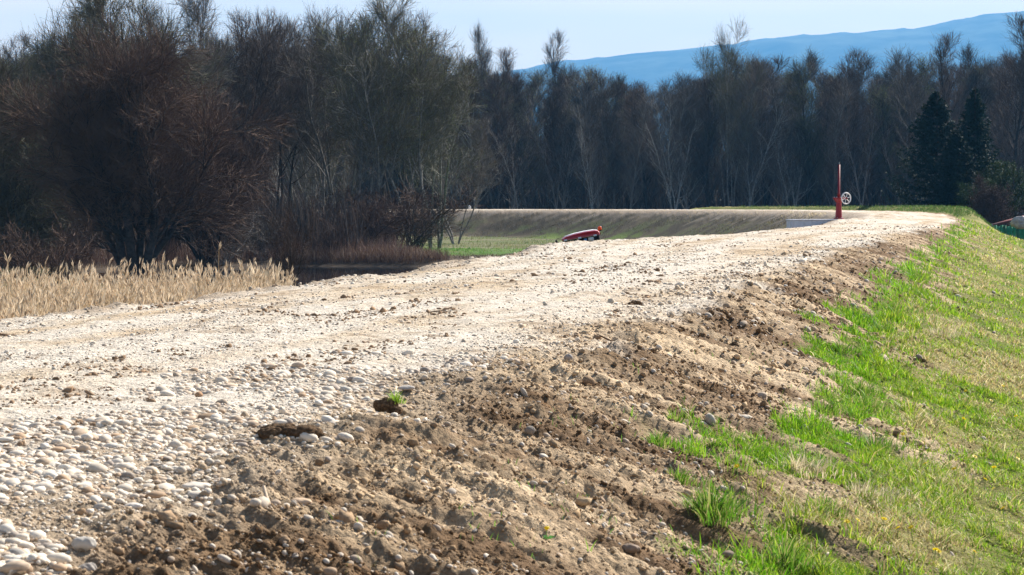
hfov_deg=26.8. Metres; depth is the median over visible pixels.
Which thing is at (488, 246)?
levee grass
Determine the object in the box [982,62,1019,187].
forest tree
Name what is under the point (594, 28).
sky
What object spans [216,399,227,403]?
stone
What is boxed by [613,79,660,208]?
forest tree
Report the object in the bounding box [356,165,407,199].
forest tree
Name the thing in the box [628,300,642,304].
earth clod
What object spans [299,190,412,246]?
bare shrub
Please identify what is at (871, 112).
forest tree
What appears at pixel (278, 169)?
forest tree
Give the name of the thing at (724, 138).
forest tree
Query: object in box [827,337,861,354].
grass tuft
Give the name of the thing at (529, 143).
forest tree
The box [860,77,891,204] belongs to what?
forest tree
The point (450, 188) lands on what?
edge tree
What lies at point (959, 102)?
forest tree
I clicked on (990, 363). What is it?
grass
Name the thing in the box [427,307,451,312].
stick
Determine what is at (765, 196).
forest tree
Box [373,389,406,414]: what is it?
turf sod
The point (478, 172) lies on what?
forest tree
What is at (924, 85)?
forest tree
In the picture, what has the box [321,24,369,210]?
tall tree
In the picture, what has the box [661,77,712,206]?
forest tree
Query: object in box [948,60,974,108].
forest tree
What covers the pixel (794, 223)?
headwall
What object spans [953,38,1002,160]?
forest tree
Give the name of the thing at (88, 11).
willow
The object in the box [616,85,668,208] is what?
forest tree
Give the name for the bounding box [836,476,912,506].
grass tuft
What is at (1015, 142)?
bare tree
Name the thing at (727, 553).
stone
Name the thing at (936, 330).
grass tuft
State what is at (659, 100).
forest tree
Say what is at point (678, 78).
forest tree
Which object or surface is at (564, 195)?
forest tree
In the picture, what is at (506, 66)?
forest tree
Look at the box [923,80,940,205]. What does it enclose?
forest tree
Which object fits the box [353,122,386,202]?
forest tree
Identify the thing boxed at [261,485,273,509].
stick
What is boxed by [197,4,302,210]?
bare tree
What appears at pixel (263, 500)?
shoulder stones
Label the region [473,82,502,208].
forest tree
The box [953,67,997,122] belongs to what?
forest tree
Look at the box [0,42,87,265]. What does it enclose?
willow
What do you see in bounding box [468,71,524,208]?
forest tree
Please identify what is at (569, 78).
forest tree
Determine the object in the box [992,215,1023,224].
lean to
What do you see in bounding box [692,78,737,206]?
forest tree
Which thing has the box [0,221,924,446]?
tracked soil
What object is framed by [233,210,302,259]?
bare shrub
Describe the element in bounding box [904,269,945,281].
grass tuft
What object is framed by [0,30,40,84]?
forest tree
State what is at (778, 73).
forest tree
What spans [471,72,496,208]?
forest tree
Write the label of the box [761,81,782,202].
forest tree
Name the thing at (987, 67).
forest tree
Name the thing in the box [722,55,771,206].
forest tree
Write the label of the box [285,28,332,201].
tall tree
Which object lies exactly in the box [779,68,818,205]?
forest tree
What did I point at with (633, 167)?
forest tree
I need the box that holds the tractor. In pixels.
[555,226,601,242]
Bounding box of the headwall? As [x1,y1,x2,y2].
[786,219,837,227]
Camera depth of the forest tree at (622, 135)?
297.30 m
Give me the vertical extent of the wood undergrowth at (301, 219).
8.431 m
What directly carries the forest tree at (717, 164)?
on the ground at (670, 226)
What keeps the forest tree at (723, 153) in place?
on the ground at (670, 226)
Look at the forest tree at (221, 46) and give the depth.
273.61 m
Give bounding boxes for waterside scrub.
[0,232,450,267]
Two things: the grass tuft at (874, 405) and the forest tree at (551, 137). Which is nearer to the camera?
the grass tuft at (874, 405)
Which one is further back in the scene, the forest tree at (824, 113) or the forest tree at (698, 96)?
the forest tree at (824, 113)
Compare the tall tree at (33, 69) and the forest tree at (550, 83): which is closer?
the tall tree at (33, 69)
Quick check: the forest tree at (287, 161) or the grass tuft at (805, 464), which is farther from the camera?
the forest tree at (287, 161)
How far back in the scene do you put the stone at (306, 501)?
7.27 m
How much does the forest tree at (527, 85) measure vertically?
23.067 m
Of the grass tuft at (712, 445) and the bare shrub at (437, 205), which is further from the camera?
the bare shrub at (437, 205)
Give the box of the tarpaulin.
[1010,216,1023,228]
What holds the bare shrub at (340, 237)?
on the ground at (670, 226)
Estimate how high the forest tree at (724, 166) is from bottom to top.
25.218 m
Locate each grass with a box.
[235,210,824,258]
[630,216,1023,574]
[738,204,1004,233]
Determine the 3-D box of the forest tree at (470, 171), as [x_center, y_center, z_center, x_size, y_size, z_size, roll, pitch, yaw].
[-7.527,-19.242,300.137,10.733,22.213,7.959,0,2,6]
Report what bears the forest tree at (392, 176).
on the ground at (670, 226)
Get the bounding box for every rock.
[71,536,96,551]
[79,562,96,570]
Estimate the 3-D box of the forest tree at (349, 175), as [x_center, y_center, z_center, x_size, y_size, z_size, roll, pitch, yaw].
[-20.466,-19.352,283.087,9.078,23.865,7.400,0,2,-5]
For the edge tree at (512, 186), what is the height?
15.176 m
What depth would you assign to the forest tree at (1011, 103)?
278.25 m
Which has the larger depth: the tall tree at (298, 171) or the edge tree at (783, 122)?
the edge tree at (783, 122)
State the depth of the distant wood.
339.26 m
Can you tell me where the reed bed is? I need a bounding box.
[0,241,298,318]
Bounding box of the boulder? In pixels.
[7,548,25,554]
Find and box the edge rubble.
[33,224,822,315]
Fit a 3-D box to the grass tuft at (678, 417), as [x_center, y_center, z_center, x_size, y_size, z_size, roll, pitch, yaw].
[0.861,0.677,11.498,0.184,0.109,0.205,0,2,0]
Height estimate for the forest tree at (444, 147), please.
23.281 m
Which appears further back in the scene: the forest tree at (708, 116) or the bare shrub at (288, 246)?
the forest tree at (708, 116)
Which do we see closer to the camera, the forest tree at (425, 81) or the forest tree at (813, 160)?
the forest tree at (425, 81)
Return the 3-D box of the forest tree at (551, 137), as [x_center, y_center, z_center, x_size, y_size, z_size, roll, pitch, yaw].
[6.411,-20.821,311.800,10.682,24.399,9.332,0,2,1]
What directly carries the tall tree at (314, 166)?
on the ground at (670, 226)
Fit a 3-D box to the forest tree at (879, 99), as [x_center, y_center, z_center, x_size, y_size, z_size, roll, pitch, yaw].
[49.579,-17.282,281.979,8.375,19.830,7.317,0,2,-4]
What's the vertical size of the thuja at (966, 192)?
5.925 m
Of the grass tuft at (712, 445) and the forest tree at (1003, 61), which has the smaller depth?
the grass tuft at (712, 445)
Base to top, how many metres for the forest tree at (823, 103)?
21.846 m
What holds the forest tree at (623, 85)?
on the ground at (670, 226)
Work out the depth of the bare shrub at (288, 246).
99.81 m
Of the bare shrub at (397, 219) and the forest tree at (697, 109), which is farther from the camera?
the forest tree at (697, 109)
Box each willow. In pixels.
[0,0,302,275]
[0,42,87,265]
[9,0,242,259]
[136,85,284,267]
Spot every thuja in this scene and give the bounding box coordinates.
[953,177,996,211]
[970,158,1023,222]
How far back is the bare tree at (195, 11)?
163.54 m
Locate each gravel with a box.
[0,223,930,567]
[0,349,528,574]
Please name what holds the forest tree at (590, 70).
on the ground at (670, 226)
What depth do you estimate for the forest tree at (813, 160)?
310.51 m
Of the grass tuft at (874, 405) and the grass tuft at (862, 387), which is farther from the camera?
the grass tuft at (862, 387)
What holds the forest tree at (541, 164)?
on the ground at (670, 226)
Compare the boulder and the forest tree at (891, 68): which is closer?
the boulder
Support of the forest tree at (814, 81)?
on the ground at (670, 226)
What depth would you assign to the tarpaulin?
157.09 m
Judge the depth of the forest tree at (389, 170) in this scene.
288.15 m
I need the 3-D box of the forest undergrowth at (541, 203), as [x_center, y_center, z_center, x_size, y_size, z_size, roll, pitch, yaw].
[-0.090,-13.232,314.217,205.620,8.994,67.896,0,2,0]
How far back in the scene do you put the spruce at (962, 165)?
173.32 m
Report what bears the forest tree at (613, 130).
on the ground at (670, 226)
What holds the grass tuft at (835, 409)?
on the ground at (670, 226)
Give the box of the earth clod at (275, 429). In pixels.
[254,423,324,438]
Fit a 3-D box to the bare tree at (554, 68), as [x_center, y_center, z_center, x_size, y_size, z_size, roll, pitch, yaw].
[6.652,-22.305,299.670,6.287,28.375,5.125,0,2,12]
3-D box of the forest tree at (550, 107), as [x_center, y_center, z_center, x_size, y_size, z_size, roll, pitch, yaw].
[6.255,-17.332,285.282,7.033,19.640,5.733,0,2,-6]
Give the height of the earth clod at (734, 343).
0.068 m
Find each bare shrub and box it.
[0,208,112,292]
[184,197,274,264]
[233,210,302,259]
[262,189,320,285]
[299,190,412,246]
[299,217,362,249]
[314,170,488,247]
[340,189,441,246]
[374,179,456,249]
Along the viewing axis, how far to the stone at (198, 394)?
9.85 m
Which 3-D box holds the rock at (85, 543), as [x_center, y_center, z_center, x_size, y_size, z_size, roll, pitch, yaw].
[-1.209,0.726,6.064,0.080,0.048,0.048,1,2,13]
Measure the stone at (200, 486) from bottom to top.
0.033 m
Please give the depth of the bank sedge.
148.14 m
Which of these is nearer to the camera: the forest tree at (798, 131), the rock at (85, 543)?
the rock at (85, 543)
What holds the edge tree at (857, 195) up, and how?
on the ground at (670, 226)
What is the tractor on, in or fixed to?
on the ground at (670, 226)
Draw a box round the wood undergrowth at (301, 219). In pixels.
[6,175,386,259]
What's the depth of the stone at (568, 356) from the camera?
13.00 m
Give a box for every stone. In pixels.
[124,502,142,509]
[181,482,210,490]
[195,391,202,396]
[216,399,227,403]
[274,419,286,423]
[290,498,311,505]
[397,385,414,390]
[524,426,534,434]
[564,354,572,359]
[622,543,639,552]
[721,550,734,558]
[741,414,750,418]
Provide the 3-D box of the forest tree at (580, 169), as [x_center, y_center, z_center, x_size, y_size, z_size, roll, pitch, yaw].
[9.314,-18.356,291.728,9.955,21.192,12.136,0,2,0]
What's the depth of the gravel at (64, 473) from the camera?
8.31 m
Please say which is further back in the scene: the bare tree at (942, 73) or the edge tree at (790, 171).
the edge tree at (790, 171)
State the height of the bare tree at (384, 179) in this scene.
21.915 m
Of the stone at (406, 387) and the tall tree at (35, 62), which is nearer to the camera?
the stone at (406, 387)
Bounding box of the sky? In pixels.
[0,0,1023,76]
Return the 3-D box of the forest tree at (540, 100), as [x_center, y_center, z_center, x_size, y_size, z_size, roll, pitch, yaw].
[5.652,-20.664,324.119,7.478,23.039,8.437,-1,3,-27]
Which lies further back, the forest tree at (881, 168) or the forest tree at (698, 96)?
the forest tree at (881, 168)
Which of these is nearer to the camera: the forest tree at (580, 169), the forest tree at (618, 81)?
the forest tree at (580, 169)
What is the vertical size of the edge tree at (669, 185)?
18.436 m
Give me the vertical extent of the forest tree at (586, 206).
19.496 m
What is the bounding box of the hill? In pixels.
[290,11,1023,149]
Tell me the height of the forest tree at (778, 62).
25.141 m
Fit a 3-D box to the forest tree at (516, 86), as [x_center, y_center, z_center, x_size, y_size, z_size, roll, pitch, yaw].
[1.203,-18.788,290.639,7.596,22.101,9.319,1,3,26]
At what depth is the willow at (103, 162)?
123.30 m
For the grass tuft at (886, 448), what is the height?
0.164 m
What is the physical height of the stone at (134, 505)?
0.024 m
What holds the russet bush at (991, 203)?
on the ground at (670, 226)
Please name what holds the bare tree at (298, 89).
on the ground at (670, 226)
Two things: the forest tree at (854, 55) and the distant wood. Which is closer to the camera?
the forest tree at (854, 55)
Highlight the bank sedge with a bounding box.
[277,244,450,264]
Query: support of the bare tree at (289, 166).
on the ground at (670, 226)
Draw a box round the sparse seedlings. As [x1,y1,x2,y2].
[325,259,932,572]
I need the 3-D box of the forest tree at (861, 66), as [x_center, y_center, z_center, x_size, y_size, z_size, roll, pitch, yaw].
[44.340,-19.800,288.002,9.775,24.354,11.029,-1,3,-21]
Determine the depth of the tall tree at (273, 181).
240.82 m
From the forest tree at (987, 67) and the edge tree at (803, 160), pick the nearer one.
the edge tree at (803, 160)
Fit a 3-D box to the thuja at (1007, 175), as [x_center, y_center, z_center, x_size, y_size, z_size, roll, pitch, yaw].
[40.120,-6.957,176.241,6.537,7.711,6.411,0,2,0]
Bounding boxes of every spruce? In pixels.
[874,91,961,206]
[926,129,980,207]
[928,86,1017,223]
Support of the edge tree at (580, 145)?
on the ground at (670, 226)
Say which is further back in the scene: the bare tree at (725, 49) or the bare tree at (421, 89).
the bare tree at (725, 49)
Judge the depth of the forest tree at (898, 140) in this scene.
285.81 m
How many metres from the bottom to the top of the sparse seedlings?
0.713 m
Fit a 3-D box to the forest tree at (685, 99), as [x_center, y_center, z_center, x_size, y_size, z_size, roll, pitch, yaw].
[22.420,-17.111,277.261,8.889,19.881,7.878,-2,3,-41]
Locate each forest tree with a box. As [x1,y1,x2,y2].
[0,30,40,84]
[202,28,248,149]
[255,50,295,202]
[255,71,295,197]
[263,78,301,197]
[317,93,338,204]
[322,87,394,200]
[335,56,375,207]
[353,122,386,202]
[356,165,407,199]
[375,63,405,205]
[384,65,420,203]
[397,88,429,207]
[400,50,453,194]
[413,60,461,207]
[418,63,455,208]
[442,50,492,206]
[444,64,490,208]
[446,90,485,207]
[449,51,516,208]
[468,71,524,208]
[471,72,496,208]
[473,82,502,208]
[474,65,555,208]
[475,72,500,205]
[480,75,548,208]
[484,45,531,208]
[500,69,545,208]
[503,67,550,208]
[519,79,543,188]
[525,80,550,179]
[528,71,573,208]
[528,93,574,205]
[532,63,586,206]
[538,84,581,208]
[542,79,603,208]
[543,64,589,208]
[543,74,580,208]
[561,74,614,208]
[569,87,610,208]
[571,84,615,208]
[578,72,631,208]
[579,62,652,208]
[583,68,641,208]
[593,79,629,208]
[600,82,632,208]
[600,93,634,208]
[609,81,635,207]
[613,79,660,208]
[614,87,659,208]
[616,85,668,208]
[623,84,670,208]
[626,88,671,203]
[649,88,671,206]
[656,76,714,207]
[657,69,698,207]
[657,93,696,208]
[660,76,718,208]
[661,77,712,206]
[667,85,718,208]
[677,73,717,201]
[686,74,725,206]
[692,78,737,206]
[703,72,726,205]
[708,65,746,204]
[710,71,739,203]
[714,49,753,195]
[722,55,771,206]
[722,61,787,205]
[724,50,782,206]
[733,52,771,205]
[739,68,788,206]
[761,52,815,204]
[761,68,814,206]
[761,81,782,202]
[771,48,827,206]
[773,67,816,205]
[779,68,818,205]
[781,55,834,206]
[795,51,841,198]
[799,70,840,206]
[805,67,837,204]
[805,110,831,206]
[811,51,878,205]
[814,76,860,206]
[818,73,885,206]
[819,65,884,205]
[829,46,884,206]
[844,75,885,204]
[850,66,895,203]
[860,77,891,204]
[863,70,928,205]
[864,83,915,205]
[865,65,893,203]
[872,51,938,192]
[879,56,930,204]
[879,94,914,204]
[881,44,938,204]
[882,70,930,205]
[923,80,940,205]
[925,77,958,180]
[931,78,978,174]
[943,62,979,139]
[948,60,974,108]
[951,70,967,118]
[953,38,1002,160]
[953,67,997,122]
[954,53,997,121]
[961,64,1006,160]
[975,57,1011,160]
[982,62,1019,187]
[985,55,1023,205]
[991,58,1023,215]
[997,46,1023,150]
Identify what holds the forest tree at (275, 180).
on the ground at (670, 226)
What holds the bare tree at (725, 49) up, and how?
on the ground at (670, 226)
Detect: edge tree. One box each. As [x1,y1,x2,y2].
[432,98,475,208]
[466,114,521,208]
[481,115,534,208]
[524,121,572,208]
[566,101,608,208]
[632,87,686,208]
[641,92,706,208]
[727,85,796,206]
[758,119,811,206]
[759,77,828,206]
[824,103,887,205]
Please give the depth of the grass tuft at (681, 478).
9.95 m
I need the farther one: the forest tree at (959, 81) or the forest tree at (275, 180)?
the forest tree at (959, 81)
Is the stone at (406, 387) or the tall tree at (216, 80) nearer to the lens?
the stone at (406, 387)
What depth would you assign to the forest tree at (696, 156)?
298.50 m
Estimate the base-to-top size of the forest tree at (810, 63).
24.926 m
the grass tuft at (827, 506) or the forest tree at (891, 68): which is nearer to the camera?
the grass tuft at (827, 506)
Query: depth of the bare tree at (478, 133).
199.41 m
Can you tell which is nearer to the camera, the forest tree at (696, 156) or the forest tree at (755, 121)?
the forest tree at (755, 121)
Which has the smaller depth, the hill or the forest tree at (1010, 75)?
the forest tree at (1010, 75)
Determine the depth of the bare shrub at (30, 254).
96.46 m
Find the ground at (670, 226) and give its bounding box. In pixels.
[0,206,1023,574]
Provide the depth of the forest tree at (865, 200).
296.77 m
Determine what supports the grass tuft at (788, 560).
on the ground at (670, 226)
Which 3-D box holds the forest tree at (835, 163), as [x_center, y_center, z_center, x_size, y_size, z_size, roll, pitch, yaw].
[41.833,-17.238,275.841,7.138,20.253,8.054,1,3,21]
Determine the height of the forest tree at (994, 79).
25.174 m
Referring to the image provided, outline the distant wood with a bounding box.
[255,114,992,208]
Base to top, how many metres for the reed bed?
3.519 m
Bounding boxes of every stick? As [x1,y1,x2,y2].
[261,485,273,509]
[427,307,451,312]
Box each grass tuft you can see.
[641,429,690,448]
[662,406,690,423]
[667,463,711,486]
[670,476,768,527]
[698,433,733,452]
[754,531,833,574]
[767,449,859,479]
[802,395,855,418]
[802,491,863,517]
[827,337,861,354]
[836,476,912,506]
[838,376,893,395]
[849,394,902,412]
[856,427,913,454]
[867,317,907,334]
[878,299,920,313]
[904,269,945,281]
[921,324,987,338]
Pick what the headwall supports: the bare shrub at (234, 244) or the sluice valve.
the sluice valve
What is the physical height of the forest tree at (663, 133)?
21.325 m
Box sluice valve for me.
[833,165,850,218]
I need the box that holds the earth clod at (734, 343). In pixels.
[728,341,738,346]
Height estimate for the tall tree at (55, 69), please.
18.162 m
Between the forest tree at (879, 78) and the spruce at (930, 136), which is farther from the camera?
the forest tree at (879, 78)
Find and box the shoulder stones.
[7,226,1009,574]
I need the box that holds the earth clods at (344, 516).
[12,256,891,574]
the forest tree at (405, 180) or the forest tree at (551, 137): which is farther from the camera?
the forest tree at (551, 137)
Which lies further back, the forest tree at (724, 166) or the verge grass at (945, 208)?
the forest tree at (724, 166)
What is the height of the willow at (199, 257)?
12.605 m
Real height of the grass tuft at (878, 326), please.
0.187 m
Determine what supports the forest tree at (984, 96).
on the ground at (670, 226)
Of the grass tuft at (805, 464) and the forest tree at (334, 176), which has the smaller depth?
the grass tuft at (805, 464)
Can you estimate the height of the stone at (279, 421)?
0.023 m
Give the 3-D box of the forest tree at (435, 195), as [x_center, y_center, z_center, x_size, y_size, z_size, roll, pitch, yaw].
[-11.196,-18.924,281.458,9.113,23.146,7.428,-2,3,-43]
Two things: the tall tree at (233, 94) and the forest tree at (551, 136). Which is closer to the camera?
the tall tree at (233, 94)
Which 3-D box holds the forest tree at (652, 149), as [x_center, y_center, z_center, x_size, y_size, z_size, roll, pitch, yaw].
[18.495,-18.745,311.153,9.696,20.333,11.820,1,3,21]
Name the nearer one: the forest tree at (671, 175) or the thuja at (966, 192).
the thuja at (966, 192)
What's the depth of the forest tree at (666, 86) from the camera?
286.94 m
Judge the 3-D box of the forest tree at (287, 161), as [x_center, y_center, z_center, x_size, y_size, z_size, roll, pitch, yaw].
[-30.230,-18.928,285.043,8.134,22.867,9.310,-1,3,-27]
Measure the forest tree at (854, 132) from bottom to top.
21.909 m
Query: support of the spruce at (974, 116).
on the ground at (670, 226)
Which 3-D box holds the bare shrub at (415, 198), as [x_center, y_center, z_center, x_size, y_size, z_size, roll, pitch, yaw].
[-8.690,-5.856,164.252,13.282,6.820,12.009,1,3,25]
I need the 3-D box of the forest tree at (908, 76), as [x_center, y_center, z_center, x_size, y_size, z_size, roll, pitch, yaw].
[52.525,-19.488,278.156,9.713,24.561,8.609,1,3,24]
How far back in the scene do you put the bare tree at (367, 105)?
166.52 m
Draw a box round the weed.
[543,526,555,538]
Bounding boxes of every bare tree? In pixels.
[108,0,248,125]
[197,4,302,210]
[224,5,339,222]
[241,10,388,226]
[263,3,403,207]
[301,0,465,225]
[302,0,490,246]
[321,5,457,239]
[393,38,487,248]
[405,112,506,243]
[469,18,500,207]
[540,25,574,174]
[690,12,765,206]
[920,30,969,163]
[983,8,1023,202]
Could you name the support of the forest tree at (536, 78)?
on the ground at (670, 226)
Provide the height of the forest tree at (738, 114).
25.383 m
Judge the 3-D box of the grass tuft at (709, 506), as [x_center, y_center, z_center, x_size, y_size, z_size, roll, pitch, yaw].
[0.896,0.910,9.335,0.483,0.188,0.553,-2,3,-32]
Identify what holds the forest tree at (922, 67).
on the ground at (670, 226)
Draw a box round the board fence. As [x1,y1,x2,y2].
[991,224,1023,239]
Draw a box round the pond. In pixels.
[6,266,419,297]
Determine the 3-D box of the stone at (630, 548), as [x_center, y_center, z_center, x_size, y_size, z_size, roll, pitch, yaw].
[0.454,0.994,8.186,0.072,0.037,0.046,1,3,23]
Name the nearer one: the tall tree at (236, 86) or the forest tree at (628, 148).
the tall tree at (236, 86)
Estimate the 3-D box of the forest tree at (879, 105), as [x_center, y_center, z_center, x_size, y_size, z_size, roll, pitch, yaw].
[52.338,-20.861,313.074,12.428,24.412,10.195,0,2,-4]
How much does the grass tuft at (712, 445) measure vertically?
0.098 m
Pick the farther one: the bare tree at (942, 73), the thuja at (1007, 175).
the bare tree at (942, 73)
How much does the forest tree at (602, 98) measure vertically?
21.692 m
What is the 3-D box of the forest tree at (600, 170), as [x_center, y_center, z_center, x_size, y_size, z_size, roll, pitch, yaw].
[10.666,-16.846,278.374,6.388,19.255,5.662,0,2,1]
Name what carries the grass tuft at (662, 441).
on the ground at (670, 226)
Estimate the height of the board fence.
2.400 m
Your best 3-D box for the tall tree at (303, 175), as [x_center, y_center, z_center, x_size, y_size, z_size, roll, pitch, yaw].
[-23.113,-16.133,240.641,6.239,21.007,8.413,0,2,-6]
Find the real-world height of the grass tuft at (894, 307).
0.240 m
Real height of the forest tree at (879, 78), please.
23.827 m
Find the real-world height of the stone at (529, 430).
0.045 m
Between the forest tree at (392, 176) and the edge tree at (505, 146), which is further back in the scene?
the forest tree at (392, 176)
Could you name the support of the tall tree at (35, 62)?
on the ground at (670, 226)
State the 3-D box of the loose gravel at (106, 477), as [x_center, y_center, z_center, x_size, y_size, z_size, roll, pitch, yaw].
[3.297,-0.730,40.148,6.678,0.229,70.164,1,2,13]
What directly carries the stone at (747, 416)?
on the ground at (670, 226)
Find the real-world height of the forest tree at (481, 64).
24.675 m
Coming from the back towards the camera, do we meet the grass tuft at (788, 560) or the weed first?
the grass tuft at (788, 560)
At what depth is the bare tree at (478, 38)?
300.07 m
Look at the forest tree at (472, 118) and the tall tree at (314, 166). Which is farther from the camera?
the forest tree at (472, 118)
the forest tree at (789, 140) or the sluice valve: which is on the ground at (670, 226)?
the forest tree at (789, 140)
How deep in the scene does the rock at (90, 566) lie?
5.92 m
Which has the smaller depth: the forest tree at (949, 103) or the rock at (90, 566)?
the rock at (90, 566)
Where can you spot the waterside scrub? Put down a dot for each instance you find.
(104, 257)
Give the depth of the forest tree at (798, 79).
277.81 m
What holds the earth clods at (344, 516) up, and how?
on the ground at (670, 226)
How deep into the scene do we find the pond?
135.28 m
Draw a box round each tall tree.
[0,50,45,141]
[17,44,48,83]
[39,31,67,203]
[205,46,234,136]
[216,41,262,191]
[223,69,248,164]
[237,29,267,191]
[257,28,302,199]
[278,91,327,206]
[283,128,316,200]
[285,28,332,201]
[291,54,357,213]
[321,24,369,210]
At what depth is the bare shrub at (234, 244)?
144.84 m
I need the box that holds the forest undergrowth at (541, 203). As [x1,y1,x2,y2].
[250,169,1023,215]
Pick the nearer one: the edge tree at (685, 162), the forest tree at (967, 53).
the edge tree at (685, 162)
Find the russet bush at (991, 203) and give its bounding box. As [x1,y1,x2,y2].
[960,171,1023,233]
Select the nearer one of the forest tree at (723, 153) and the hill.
the forest tree at (723, 153)
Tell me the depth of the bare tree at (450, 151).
178.36 m
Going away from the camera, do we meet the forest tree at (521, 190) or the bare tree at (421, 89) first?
the bare tree at (421, 89)
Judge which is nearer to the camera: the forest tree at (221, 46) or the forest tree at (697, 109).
the forest tree at (221, 46)
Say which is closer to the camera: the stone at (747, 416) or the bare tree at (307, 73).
the stone at (747, 416)
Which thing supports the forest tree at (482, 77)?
on the ground at (670, 226)
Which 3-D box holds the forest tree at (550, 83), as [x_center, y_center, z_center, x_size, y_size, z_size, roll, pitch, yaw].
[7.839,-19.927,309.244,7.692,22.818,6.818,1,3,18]
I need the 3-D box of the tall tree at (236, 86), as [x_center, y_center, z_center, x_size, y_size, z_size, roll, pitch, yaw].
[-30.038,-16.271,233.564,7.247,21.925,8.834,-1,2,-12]
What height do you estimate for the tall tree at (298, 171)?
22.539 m
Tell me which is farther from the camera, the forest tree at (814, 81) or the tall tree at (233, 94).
the forest tree at (814, 81)
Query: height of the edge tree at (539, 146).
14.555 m
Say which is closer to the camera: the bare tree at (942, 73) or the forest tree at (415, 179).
the bare tree at (942, 73)
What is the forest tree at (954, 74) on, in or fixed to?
on the ground at (670, 226)
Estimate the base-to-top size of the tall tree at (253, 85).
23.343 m
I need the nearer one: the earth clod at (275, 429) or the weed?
the weed
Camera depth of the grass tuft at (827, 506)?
10.65 m

